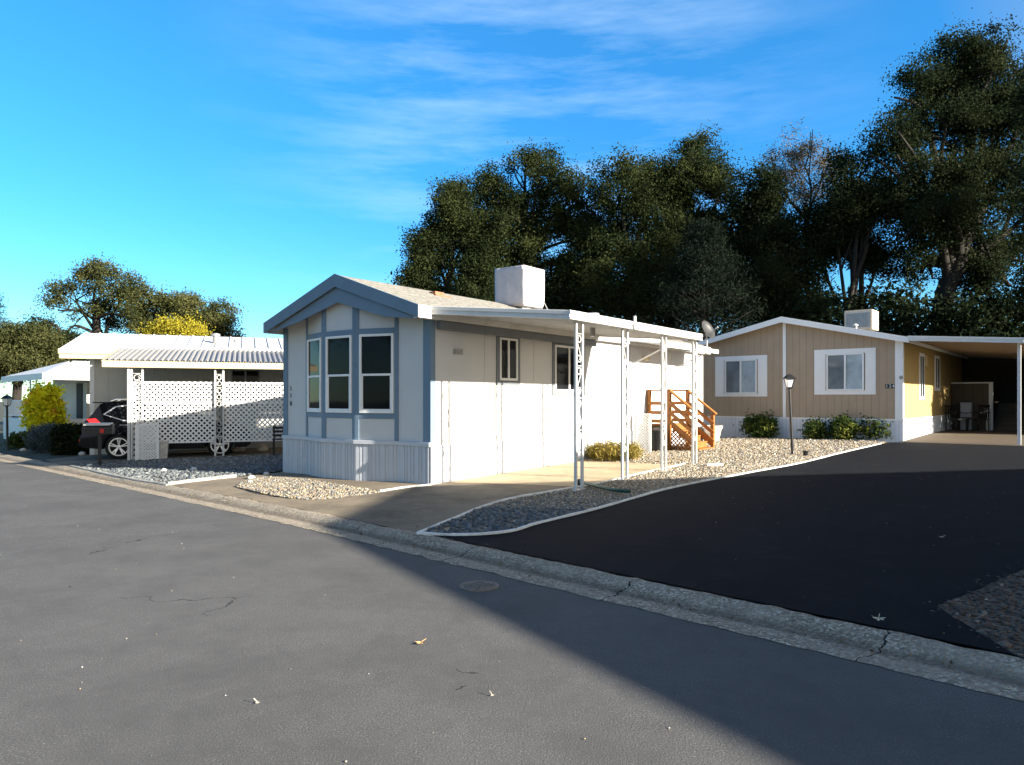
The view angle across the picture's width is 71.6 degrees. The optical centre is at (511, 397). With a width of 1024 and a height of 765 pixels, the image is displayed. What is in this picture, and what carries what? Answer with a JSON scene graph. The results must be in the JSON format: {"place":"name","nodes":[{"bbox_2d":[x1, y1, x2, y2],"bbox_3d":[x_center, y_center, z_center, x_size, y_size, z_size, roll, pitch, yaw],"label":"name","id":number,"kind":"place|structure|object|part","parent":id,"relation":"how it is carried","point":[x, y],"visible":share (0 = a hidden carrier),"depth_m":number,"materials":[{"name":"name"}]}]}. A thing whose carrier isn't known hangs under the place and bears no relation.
{"place":"outdoors","nodes":[
{"label":"outdoors","id":0,"kind":"place"},
{"bbox_2d":[45,447,282,465],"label":"carport floor","id":1,"kind":"structure","parent":0,"point":[83,459],"depth_m":19.57,"materials":[{"name":"concrete"}]},
{"bbox_2d":[155,441,168,458],"bbox_3d":[-9.165,1.365,18.616,0.325,0.470,0.325,0,0,-21],"label":"planter","id":2,"kind":"object","parent":1,"relation":"on","point":[163,449],"visible":0.61,"depth_m":18.50,"materials":[{"name":"grey concrete"}]},
{"bbox_2d":[79,398,250,458],"bbox_3d":[-9.543,0.815,19.896,4.196,1.610,2.007,0,0,-21],"label":"suv","id":3,"kind":"object","parent":1,"relation":"on","point":[114,412],"visible":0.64,"depth_m":18.87,"materials":[{"name":"paint"}]},
{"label":"side window","id":4,"kind":"part","parent":3,"relation":"part of","materials":[{"name":"black glass"}]},
{"bbox_2d":[102,345,282,460],"bbox_3d":[-6.755,0.066,20.658,8.655,3.147,2.805,0,0,-21],"label":"carport","id":5,"kind":"object","parent":1,"relation":"on","point":[152,354],"visible":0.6,"depth_m":18.91,"materials":[{"name":"metal"}]},
{"bbox_2d":[232,447,245,451],"bbox_3d":[-7.956,1.498,20.687,0.315,0.204,0.350,0,0,17],"label":"rock","id":6,"kind":"object","parent":1,"relation":"on","point":[238,449],"visible":0.72,"depth_m":20.59,"materials":[{"name":"stone"}]},
{"bbox_2d":[257,444,268,450],"bbox_3d":[-7.307,1.489,20.788,0.333,0.260,0.404,0,0,-8],"label":"rock","id":7,"kind":"object","parent":1,"relation":"on","point":[262,447],"visible":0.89,"depth_m":20.66,"materials":[{"name":"stone"}]},
{"bbox_2d":[65,465,566,531],"bbox_3d":[-6.342,1.547,13.134,14.743,0.203,4.250,0,0,29],"label":"apron","id":8,"kind":"object","parent":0,"point":[412,508],"visible":0.82,"depth_m":10.49,"materials":[{"name":"concrete"}]},
{"bbox_2d":[235,476,379,499],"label":"front pebbles","id":9,"kind":"object","parent":8,"relation":"on","point":[277,486],"visible":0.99,"depth_m":11.54,"materials":[{"name":"beige gravel"}]},
{"bbox_2d":[0,402,1022,656],"bbox_3d":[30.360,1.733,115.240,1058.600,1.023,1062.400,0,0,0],"label":"ground","id":10,"kind":"structure","parent":0,"point":[42,456],"depth_m":7.01,"materials":[{"name":"grey concrete"}]},
{"bbox_2d":[0,394,13,450],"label":"lamp post","id":11,"kind":"object","parent":10,"relation":"on","point":[6,399],"visible":1,"depth_m":23.54,"materials":[{"name":"black metal"}]},
{"bbox_2d":[0,291,21,381],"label":"conifer","id":12,"kind":"object","parent":10,"relation":"on","point":[3,312],"visible":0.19,"depth_m":44.43,"materials":[{"name":"green plant"}]},
{"bbox_2d":[0,430,30,449],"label":"shrub","id":13,"kind":"object","parent":10,"relation":"on","point":[16,441],"visible":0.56,"depth_m":24.23,"materials":[{"name":"green plant"}]},
{"bbox_2d":[0,311,72,416],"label":"oak tree","id":14,"kind":"object","parent":10,"relation":"on","point":[35,345],"visible":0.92,"depth_m":41.03,"materials":[{"name":"green plant"}]},
{"bbox_2d":[18,421,60,452],"bbox_3d":[-14.739,1.328,22.512,1.507,1.237,1.522,0,0,40],"label":"conifer shrub","id":15,"kind":"object","parent":10,"relation":"on","point":[38,438],"visible":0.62,"depth_m":22.17,"materials":[{"name":"green plant"}]},
{"bbox_2d":[16,379,73,430],"bbox_3d":[-17.090,0.632,25.988,1.659,2.640,1.682,0,0,19],"label":"citrus bush","id":16,"kind":"object","parent":10,"relation":"on","point":[42,404],"visible":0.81,"depth_m":25.64,"materials":[{"name":"green plant"}]},
{"bbox_2d":[1,361,89,438],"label":"mobile home","id":17,"kind":"object","parent":10,"relation":"on","point":[73,377],"visible":0.16,"depth_m":29.67,"materials":[{"name":"white metal"}]},
{"bbox_2d":[76,383,82,418],"bbox_3d":[-18.331,0.126,30.092,0.800,1.490,0.030,0,0,44],"label":"door","id":18,"kind":"structure","parent":17,"relation":"in","point":[79,386],"depth_m":30.04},
{"bbox_2d":[16,299,89,365],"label":"oak tree","id":19,"kind":"object","parent":10,"relation":"on","point":[66,335],"visible":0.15,"depth_m":43.74,"materials":[{"name":"green plant"}]},
{"bbox_2d":[48,422,89,455],"bbox_3d":[-13.198,1.267,21.381,1.248,1.120,1.064,0,0,0],"label":"hedge","id":20,"kind":"object","parent":10,"relation":"on","point":[68,435],"visible":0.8,"depth_m":21.02,"materials":[{"name":"green plant"}]},
{"bbox_2d":[33,252,161,333],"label":"oak tree","id":21,"kind":"object","parent":10,"relation":"on","point":[93,273],"visible":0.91,"depth_m":45.48,"materials":[{"name":"green plant"}]},
{"bbox_2d":[69,465,168,485],"bbox_3d":[-8.291,1.604,14.676,5.981,0.152,0.120,0,0,44],"label":"garden edging","id":22,"kind":"object","parent":10,"relation":"on","point":[129,478],"visible":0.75,"depth_m":14.14,"materials":[{"name":"white concrete"}]},
{"bbox_2d":[58,332,282,454],"bbox_3d":[-6.887,-0.122,25.933,15.170,4.069,7.236,0,0,-21],"label":"mobile home","id":23,"kind":"object","parent":10,"relation":"on","point":[108,384],"visible":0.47,"depth_m":21.71,"materials":[{"name":"white metal"}]},
{"bbox_2d":[231,369,259,405],"bbox_3d":[-8.254,-0.310,22.002,0.852,1.145,0.050,0,0,-21],"label":"window","id":24,"kind":"structure","parent":23,"relation":"in","point":[237,375],"depth_m":21.99,"materials":[{"name":"grey metal"}]},
{"bbox_2d":[138,307,212,335],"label":"autumn tree","id":25,"kind":"object","parent":10,"relation":"on","point":[166,326],"visible":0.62,"depth_m":35.36,"materials":[{"name":"yellow plant"}]},
{"bbox_2d":[76,453,282,482],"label":"blue gravel","id":26,"kind":"structure","parent":10,"relation":"on","point":[174,467],"depth_m":15.94,"materials":[{"name":"gravel"}]},
{"bbox_2d":[83,423,114,464],"bbox_3d":[-9.882,1.133,16.993,0.620,1.071,0.265,0,0,-14],"label":"mailbox","id":27,"kind":"object","parent":26,"relation":"on","point":[99,429],"visible":0.99,"depth_m":16.93,"materials":[{"name":"black metal"}]},
{"bbox_2d":[135,423,158,459],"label":"lattice gate","id":28,"kind":"structure","parent":26,"relation":"on","point":[138,429],"depth_m":18.16,"materials":[{"name":"white paint"}]},
{"bbox_2d":[272,425,282,455],"bbox_3d":[-5.724,1.126,19.139,1.400,0.820,0.495,0,0,-21],"label":"garden bench","id":29,"kind":"object","parent":26,"relation":"on","point":[276,431],"visible":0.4,"depth_m":18.72,"materials":[{"name":"black metal"}]},
{"bbox_2d":[117,280,248,336],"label":"oak tree","id":30,"kind":"object","parent":10,"relation":"on","point":[220,321],"visible":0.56,"depth_m":46.74,"materials":[{"name":"green plant"}]},
{"bbox_2d":[166,474,236,485],"bbox_3d":[-5.804,1.552,13.305,0.118,0.127,1.397,0,0,34],"label":"garden edging","id":31,"kind":"object","parent":10,"relation":"on","point":[172,483],"visible":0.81,"depth_m":13.29,"materials":[{"name":"white concrete"}]},
{"bbox_2d":[378,484,431,491],"bbox_3d":[-1.761,1.498,11.672,0.121,0.096,1.063,0,0,45],"label":"garden edging","id":32,"kind":"object","parent":10,"relation":"on","point":[382,490],"visible":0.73,"depth_m":11.67,"materials":[{"name":"white concrete"}]},
{"bbox_2d":[385,169,514,301],"bbox_3d":[-3.055,-5.300,37.356,7.240,14.091,6.513,0,0,0],"label":"oak tree","id":33,"kind":"object","parent":10,"relation":"on","point":[430,255],"visible":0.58,"depth_m":36.15,"materials":[{"name":"green plant"}]},
{"bbox_2d":[263,274,710,483],"bbox_3d":[0.535,-0.270,18.004,4.370,4.000,12.600,0,0,37],"label":"mobile home","id":34,"kind":"object","parent":10,"relation":"on","point":[387,382],"visible":0.8,"depth_m":13.33,"materials":[{"name":"paint"}]},
{"bbox_2d":[307,337,320,411],"bbox_3d":[-3.840,-0.438,13.816,0.055,1.425,0.713,0,0,-37],"label":"window","id":35,"kind":"structure","parent":34,"relation":"in","point":[313,345],"depth_m":13.83,"materials":[{"name":"glass"}]},
{"bbox_2d":[325,335,351,412],"bbox_3d":[-3.211,-0.438,13.180,0.730,1.425,0.055,0,0,37],"label":"window","id":36,"kind":"structure","parent":34,"relation":"in","point":[338,349],"depth_m":13.18,"materials":[{"name":"black glass"}]},
{"bbox_2d":[359,333,393,412],"bbox_3d":[-2.430,-0.438,12.745,0.711,1.425,0.055,0,0,21],"label":"window","id":37,"kind":"structure","parent":34,"relation":"in","point":[376,351],"depth_m":12.74,"materials":[{"name":"black glass"}]},
{"bbox_2d":[429,291,450,297],"bbox_3d":[-1.506,-2.088,14.506,0.300,0.135,0.460,0,0,37],"label":"roof vent","id":38,"kind":"object","parent":34,"relation":"on","point":[437,293],"visible":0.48,"depth_m":14.39,"materials":[{"name":"metal"}]},
{"bbox_2d":[496,336,519,384],"bbox_3d":[-0.073,-0.752,13.839,0.050,1.007,0.748,0,0,37],"label":"window","id":39,"kind":"structure","parent":34,"relation":"in","point":[507,348],"depth_m":13.81,"materials":[{"name":"white paint"}]},
{"bbox_2d":[495,265,547,308],"bbox_3d":[0.280,-2.476,16.963,1.108,1.235,0.878,0,0,37],"label":"rooftop cooler","id":40,"kind":"object","parent":34,"relation":"on","point":[521,286],"visible":0.84,"depth_m":16.71,"materials":[{"name":"grey metal"}]},
{"bbox_2d":[552,342,584,395],"bbox_3d":[1.248,-0.637,15.582,0.050,1.176,1.314,0,0,37],"label":"window","id":41,"kind":"structure","parent":34,"relation":"in","point":[562,353],"depth_m":15.42,"materials":[{"name":"white paint"}]},
{"bbox_2d":[630,340,718,367],"bbox_3d":[4.296,-1.153,18.789,0.980,0.594,3.740,0,0,37],"label":"door awning","id":42,"kind":"object","parent":34,"relation":"attached to","point":[677,346],"depth_m":18.21,"materials":[{"name":"white metal"}]},
{"bbox_2d":[702,321,718,347],"bbox_3d":[5.884,-1.914,21.247,0.478,0.826,0.481,0,0,0],"label":"satellite dish","id":43,"kind":"object","parent":34,"relation":"attached to","point":[708,329],"visible":1,"depth_m":21.32,"materials":[{"name":"white metal"}]},
{"bbox_2d":[0,453,1023,700],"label":"gutter","id":44,"kind":"object","parent":10,"relation":"on","point":[986,671],"visible":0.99,"depth_m":5.38,"materials":[{"name":"concrete"}]},
{"bbox_2d":[93,478,947,677],"bbox_3d":[-3.012,1.593,9.283,15.233,0.113,0.278,0,0,44],"label":"gutter grit","id":45,"kind":"object","parent":44,"relation":"on","point":[506,564],"visible":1,"depth_m":6.53,"materials":[{"name":"brown"}]},
{"bbox_2d":[80,474,973,672],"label":"leaf litter","id":46,"kind":"object","parent":44,"relation":"on","point":[738,618],"visible":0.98,"depth_m":5.21,"materials":[{"name":"brown plant"}]},
{"bbox_2d":[449,137,606,311],"bbox_3d":[1.001,-6.168,37.958,9.242,15.716,7.024,0,0,-28],"label":"oak tree","id":47,"kind":"object","parent":10,"relation":"on","point":[523,230],"visible":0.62,"depth_m":36.85,"materials":[{"name":"green plant"}]},
{"bbox_2d":[416,463,683,533],"bbox_3d":[1.057,1.456,11.421,0.570,0.213,8.325,0,0,34],"label":"garden edging","id":48,"kind":"object","parent":10,"relation":"on","point":[509,498],"visible":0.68,"depth_m":10.50,"materials":[{"name":"white concrete"}]},
{"bbox_2d":[438,456,770,532],"bbox_3d":[3.433,1.383,15.129,4.636,0.252,16.940,0,0,40],"label":"gravel bed","id":49,"kind":"object","parent":10,"relation":"on","point":[447,528],"visible":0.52,"depth_m":9.94,"materials":[{"name":"gravel"}]},
{"bbox_2d":[425,506,586,533],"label":"river stones","id":50,"kind":"object","parent":49,"relation":"on","point":[488,517],"visible":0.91,"depth_m":8.61,"materials":[{"name":"grey gravel"}]},
{"bbox_2d":[431,306,702,490],"bbox_3d":[1.281,-0.054,13.386,2.655,3.063,5.553,0,0,37],"label":"carport","id":51,"kind":"object","parent":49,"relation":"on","point":[592,324],"visible":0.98,"depth_m":12.41,"materials":[{"name":"white metal"}]},
{"bbox_2d":[577,479,630,492],"bbox_3d":[1.374,1.382,11.062,0.184,0.100,1.402,0,0,-28],"label":"garden hose","id":52,"kind":"object","parent":49,"relation":"on","point":[606,488],"visible":0.85,"depth_m":10.79,"materials":[{"name":"green rubber"}]},
{"bbox_2d":[584,437,646,461],"bbox_3d":[2.295,1.236,16.049,1.481,0.745,1.545,0,0,16],"label":"dry bush","id":53,"kind":"object","parent":49,"relation":"on","point":[609,450],"visible":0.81,"depth_m":15.71,"materials":[{"name":"yellow plant"}]},
{"bbox_2d":[651,428,663,450],"bbox_3d":[3.696,1.064,18.115,0.460,0.610,0.448,0,0,37],"label":"waste bin","id":54,"kind":"object","parent":49,"relation":"on","point":[655,439],"visible":0.52,"depth_m":17.95,"materials":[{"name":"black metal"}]},
{"bbox_2d":[481,436,885,510],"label":"gravel","id":55,"kind":"structure","parent":49,"relation":"on","point":[735,454],"depth_m":14.65,"materials":[{"name":"beige gravel"}]},
{"bbox_2d":[634,413,650,451],"bbox_3d":[3.261,0.885,17.744,0.455,1.000,0.042,0,0,37],"label":"lattice screen","id":56,"kind":"object","parent":55,"relation":"on","point":[640,425],"visible":0.75,"depth_m":17.72,"materials":[{"name":"white paint"}]},
{"bbox_2d":[646,389,717,450],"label":"porch steps","id":57,"kind":"structure","parent":55,"relation":"on","point":[681,428],"depth_m":18.37,"materials":[{"name":"brown wood"}]},
{"bbox_2d":[705,463,722,466],"bbox_3d":[4.074,1.351,14.324,0.380,0.060,0.100,0,0,-17],"label":"loose brick","id":58,"kind":"object","parent":55,"relation":"on","point":[712,464],"visible":0.85,"depth_m":14.29,"materials":[{"name":"ceramic"}]},
{"bbox_2d":[782,373,795,454],"bbox_3d":[6.479,0.390,16.575,0.248,1.960,0.236,0,0,0],"label":"lamp post","id":59,"kind":"object","parent":55,"relation":"on","point":[789,378],"visible":0.88,"depth_m":16.55,"materials":[{"name":"black metal"}]},
{"bbox_2d":[741,440,876,468],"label":"white gravel","id":60,"kind":"structure","parent":55,"relation":"on","point":[801,455],"depth_m":16.30,"materials":[{"name":"beige gravel"}]},
{"bbox_2d":[703,425,722,440],"bbox_3d":[5.993,1.072,21.200,0.580,0.490,0.580,0,0,0],"label":"plant pot","id":61,"kind":"object","parent":49,"relation":"on","point":[718,428],"visible":0.46,"depth_m":21.02,"materials":[{"name":"ceramic"}]},
{"bbox_2d":[824,410,864,439],"bbox_3d":[9.819,0.912,21.098,1.082,1.094,1.080,0,0,0],"label":"shrub","id":62,"kind":"object","parent":49,"relation":"on","point":[845,427],"visible":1,"depth_m":20.92,"materials":[{"name":"green plant"}]},
{"bbox_2d":[546,142,713,330],"bbox_3d":[6.300,-5.500,35.257,9.642,14.271,7.666,0,0,0],"label":"oak tree","id":63,"kind":"object","parent":10,"relation":"on","point":[636,257],"visible":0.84,"depth_m":34.87,"materials":[{"name":"green plant"}]},
{"bbox_2d":[417,443,881,539],"bbox_3d":[4.772,1.402,13.387,0.726,0.330,16.128,0,0,44],"label":"garden edging","id":64,"kind":"object","parent":10,"relation":"on","point":[527,525],"visible":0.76,"depth_m":9.26,"materials":[{"name":"white concrete"}]},
{"bbox_2d":[640,119,753,330],"bbox_3d":[9.843,-6.326,37.395,7.179,15.860,7.914,0,0,0],"label":"oak tree","id":65,"kind":"object","parent":10,"relation":"on","point":[697,162],"visible":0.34,"depth_m":35.42,"materials":[{"name":"green plant"}]},
{"bbox_2d":[636,213,769,341],"bbox_3d":[8.441,-3.292,31.315,6.390,9.520,5.722,0,0,0],"label":"conifer","id":66,"kind":"object","parent":10,"relation":"on","point":[696,263],"visible":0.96,"depth_m":30.47,"materials":[{"name":"green plant"}]},
{"bbox_2d":[390,268,1023,342],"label":"undergrowth","id":67,"kind":"object","parent":10,"relation":"on","point":[910,316],"visible":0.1,"depth_m":32.05,"materials":[{"name":"green plant"}]},
{"bbox_2d":[733,409,780,437],"bbox_3d":[7.885,0.919,22.541,1.428,1.168,1.321,0,0,39],"label":"shrub","id":68,"kind":"object","parent":10,"relation":"on","point":[764,426],"visible":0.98,"depth_m":22.30,"materials":[{"name":"green plant"}]},
{"bbox_2d":[705,153,852,325],"bbox_3d":[12.394,-4.998,34.408,7.642,13.132,6.848,0,0,0],"label":"oak tree","id":69,"kind":"object","parent":10,"relation":"on","point":[773,229],"visible":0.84,"depth_m":33.64,"materials":[{"name":"green plant"}]},
{"bbox_2d":[751,117,845,210],"bbox_3d":[16.345,-6.725,39.453,5.974,16.584,5.424,0,0,-39],"label":"bare tree","id":70,"kind":"object","parent":10,"relation":"on","point":[800,155],"visible":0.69,"depth_m":38.84,"materials":[{"name":"grey plant"}]},
{"bbox_2d":[796,416,829,438],"bbox_3d":[9.191,0.973,21.435,1.004,0.872,1.194,0,0,-16],"label":"shrub","id":71,"kind":"object","parent":10,"relation":"on","point":[815,429],"visible":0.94,"depth_m":21.31,"materials":[{"name":"green plant"}]},
{"bbox_2d":[697,317,967,441],"bbox_3d":[12.233,-0.521,26.853,7.175,4.045,12.030,0,0,40],"label":"mobile home","id":72,"kind":"object","parent":10,"relation":"on","point":[903,384],"visible":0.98,"depth_m":22.17,"materials":[{"name":"beige"}]},
{"bbox_2d":[715,355,766,396],"bbox_3d":[7.521,-0.712,23.363,1.751,1.337,0.065,0,0,40],"label":"window","id":73,"kind":"structure","parent":72,"relation":"in","point":[735,376],"depth_m":23.34,"materials":[{"name":"white paint"}]},
{"bbox_2d":[814,348,875,394],"bbox_3d":[9.976,-0.786,21.320,1.727,1.373,0.065,0,0,40],"label":"window","id":74,"kind":"structure","parent":72,"relation":"in","point":[835,370],"depth_m":21.29,"materials":[{"name":"white paint"}]},
{"bbox_2d":[844,309,878,330],"bbox_3d":[11.433,-2.337,23.230,0.840,0.999,0.864,0,0,40],"label":"rooftop cooler","id":75,"kind":"object","parent":72,"relation":"on","point":[867,319],"visible":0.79,"depth_m":22.89,"materials":[{"name":"metal"}]},
{"bbox_2d":[919,353,924,399],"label":"window","id":76,"kind":"structure","parent":72,"relation":"in","point":[921,356],"depth_m":22.38,"materials":[{"name":"white paint"}]},
{"bbox_2d":[934,355,939,390],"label":"window","id":77,"kind":"structure","parent":72,"relation":"in","point":[936,358],"depth_m":24.40,"materials":[{"name":"white paint"}]},
{"bbox_2d":[780,138,922,324],"bbox_3d":[16.173,-5.577,34.217,7.449,14.290,6.630,0,0,0],"label":"oak tree","id":78,"kind":"object","parent":10,"relation":"on","point":[843,219],"visible":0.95,"depth_m":33.31,"materials":[{"name":"green plant"}]},
{"bbox_2d":[857,413,892,439],"bbox_3d":[10.778,0.856,20.993,1.376,1.203,1.360,0,0,0],"label":"shrub","id":79,"kind":"object","parent":10,"relation":"on","point":[866,432],"visible":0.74,"depth_m":20.68,"materials":[{"name":"green plant"}]},
{"bbox_2d":[854,7,1023,335],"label":"oak tree","id":80,"kind":"object","parent":10,"relation":"on","point":[947,211],"visible":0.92,"depth_m":32.27,"materials":[{"name":"green plant"}]},
{"bbox_2d":[924,566,1023,660],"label":"bark mulch","id":81,"kind":"object","parent":10,"relation":"on","point":[1004,597],"visible":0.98,"depth_m":4.95,"materials":[{"name":"brown wood"}]},
{"bbox_2d":[962,357,1023,425],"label":"storage shed","id":82,"kind":"structure","parent":10,"relation":"on","point":[1000,374],"depth_m":28.05,"materials":[{"name":"brown wood"}]},
{"bbox_2d":[1006,367,1023,402],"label":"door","id":83,"kind":"structure","parent":82,"relation":"in","point":[1011,372],"depth_m":27.70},
{"bbox_2d":[987,56,1023,315],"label":"oak tree","id":84,"kind":"object","parent":10,"relation":"on","point":[1020,295],"visible":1,"depth_m":27.46,"materials":[{"name":"green plant"}]},
{"bbox_2d":[0,461,1023,764],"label":"road","id":85,"kind":"structure","parent":0,"point":[112,651],"depth_m":4.08,"materials":[{"name":"grey asphalt"}]},
{"bbox_2d":[14,487,669,761],"bbox_3d":[-5.182,1.603,6.336,14.517,0.091,7.785,0,0,33],"label":"road grit","id":86,"kind":"object","parent":85,"relation":"on","point":[244,651],"visible":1,"depth_m":4.37,"materials":[{"name":"grey gravel"}]},
{"bbox_2d":[459,580,498,591],"bbox_3d":[-0.272,1.566,5.886,0.330,0.036,0.328,0,0,43],"label":"utility cover","id":87,"kind":"object","parent":85,"relation":"on","point":[478,586],"visible":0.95,"depth_m":5.85,"materials":[{"name":"metal"}]},
{"bbox_2d":[0,0,1023,401],"label":"sky","id":88,"kind":"structure","parent":0,"point":[256,153],"materials":[{"name":"blue"}]},
{"bbox_2d":[449,461,676,485],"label":"carport floor","id":89,"kind":"structure","parent":0,"point":[562,474],"depth_m":13.26,"materials":[{"name":"concrete"}]},
{"bbox_2d":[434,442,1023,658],"bbox_3d":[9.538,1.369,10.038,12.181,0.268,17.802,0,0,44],"label":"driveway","id":90,"kind":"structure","parent":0,"point":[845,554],"depth_m":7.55,"materials":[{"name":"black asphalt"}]},
{"bbox_2d":[871,613,885,620],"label":"fallen leaf","id":91,"kind":"object","parent":90,"relation":"on","point":[878,617],"visible":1,"depth_m":4.79,"materials":[{"name":"plant"}]},
{"bbox_2d":[900,429,1023,445],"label":"tan carport floor","id":92,"kind":"structure","parent":0,"point":[984,437],"depth_m":21.24,"materials":[{"name":"concrete"}]},
{"bbox_2d":[944,405,967,430],"bbox_3d":[15.725,0.712,25.143,0.540,0.921,0.490,0,0,-12],"label":"garden chair","id":93,"kind":"object","parent":92,"relation":"on","point":[951,412],"visible":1,"depth_m":25.31,"materials":[{"name":"black metal"}]},
{"bbox_2d":[908,336,1023,444],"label":"carport","id":94,"kind":"object","parent":92,"relation":"on","point":[998,347],"visible":0.97,"depth_m":19.93,"materials":[{"name":"white metal"}]},
{"bbox_2d":[960,402,971,429],"bbox_3d":[16.721,0.681,26.131,0.360,1.020,0.300,0,0,40],"label":"chair","id":95,"kind":"object","parent":92,"relation":"on","point":[965,408],"visible":0.84,"depth_m":26.03,"materials":[{"name":"paint"}]},
{"bbox_2d":[961,417,977,430],"bbox_3d":[16.468,0.938,25.561,0.500,0.473,0.492,0,0,40],"label":"side table","id":96,"kind":"object","parent":92,"relation":"on","point":[973,420],"visible":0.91,"depth_m":25.45,"materials":[{"name":"black metal"}]},
{"bbox_2d":[967,405,989,430],"bbox_3d":[16.625,0.712,25.306,0.490,0.921,0.540,0,0,-10],"label":"garden chair","id":97,"kind":"object","parent":92,"relation":"on","point":[984,412],"visible":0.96,"depth_m":25.32,"materials":[{"name":"black metal"}]},
{"bbox_2d":[951,382,1023,430],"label":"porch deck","id":98,"kind":"structure","parent":92,"relation":"on","point":[975,394],"depth_m":26.18,"materials":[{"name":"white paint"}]},
{"bbox_2d":[986,408,990,430],"bbox_3d":[17.075,0.776,25.447,0.150,0.790,0.146,0,0,0],"label":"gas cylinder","id":99,"kind":"object","parent":92,"relation":"on","point":[989,421],"visible":0.67,"depth_m":25.39,"materials":[{"name":"grey metal"}]}
]}

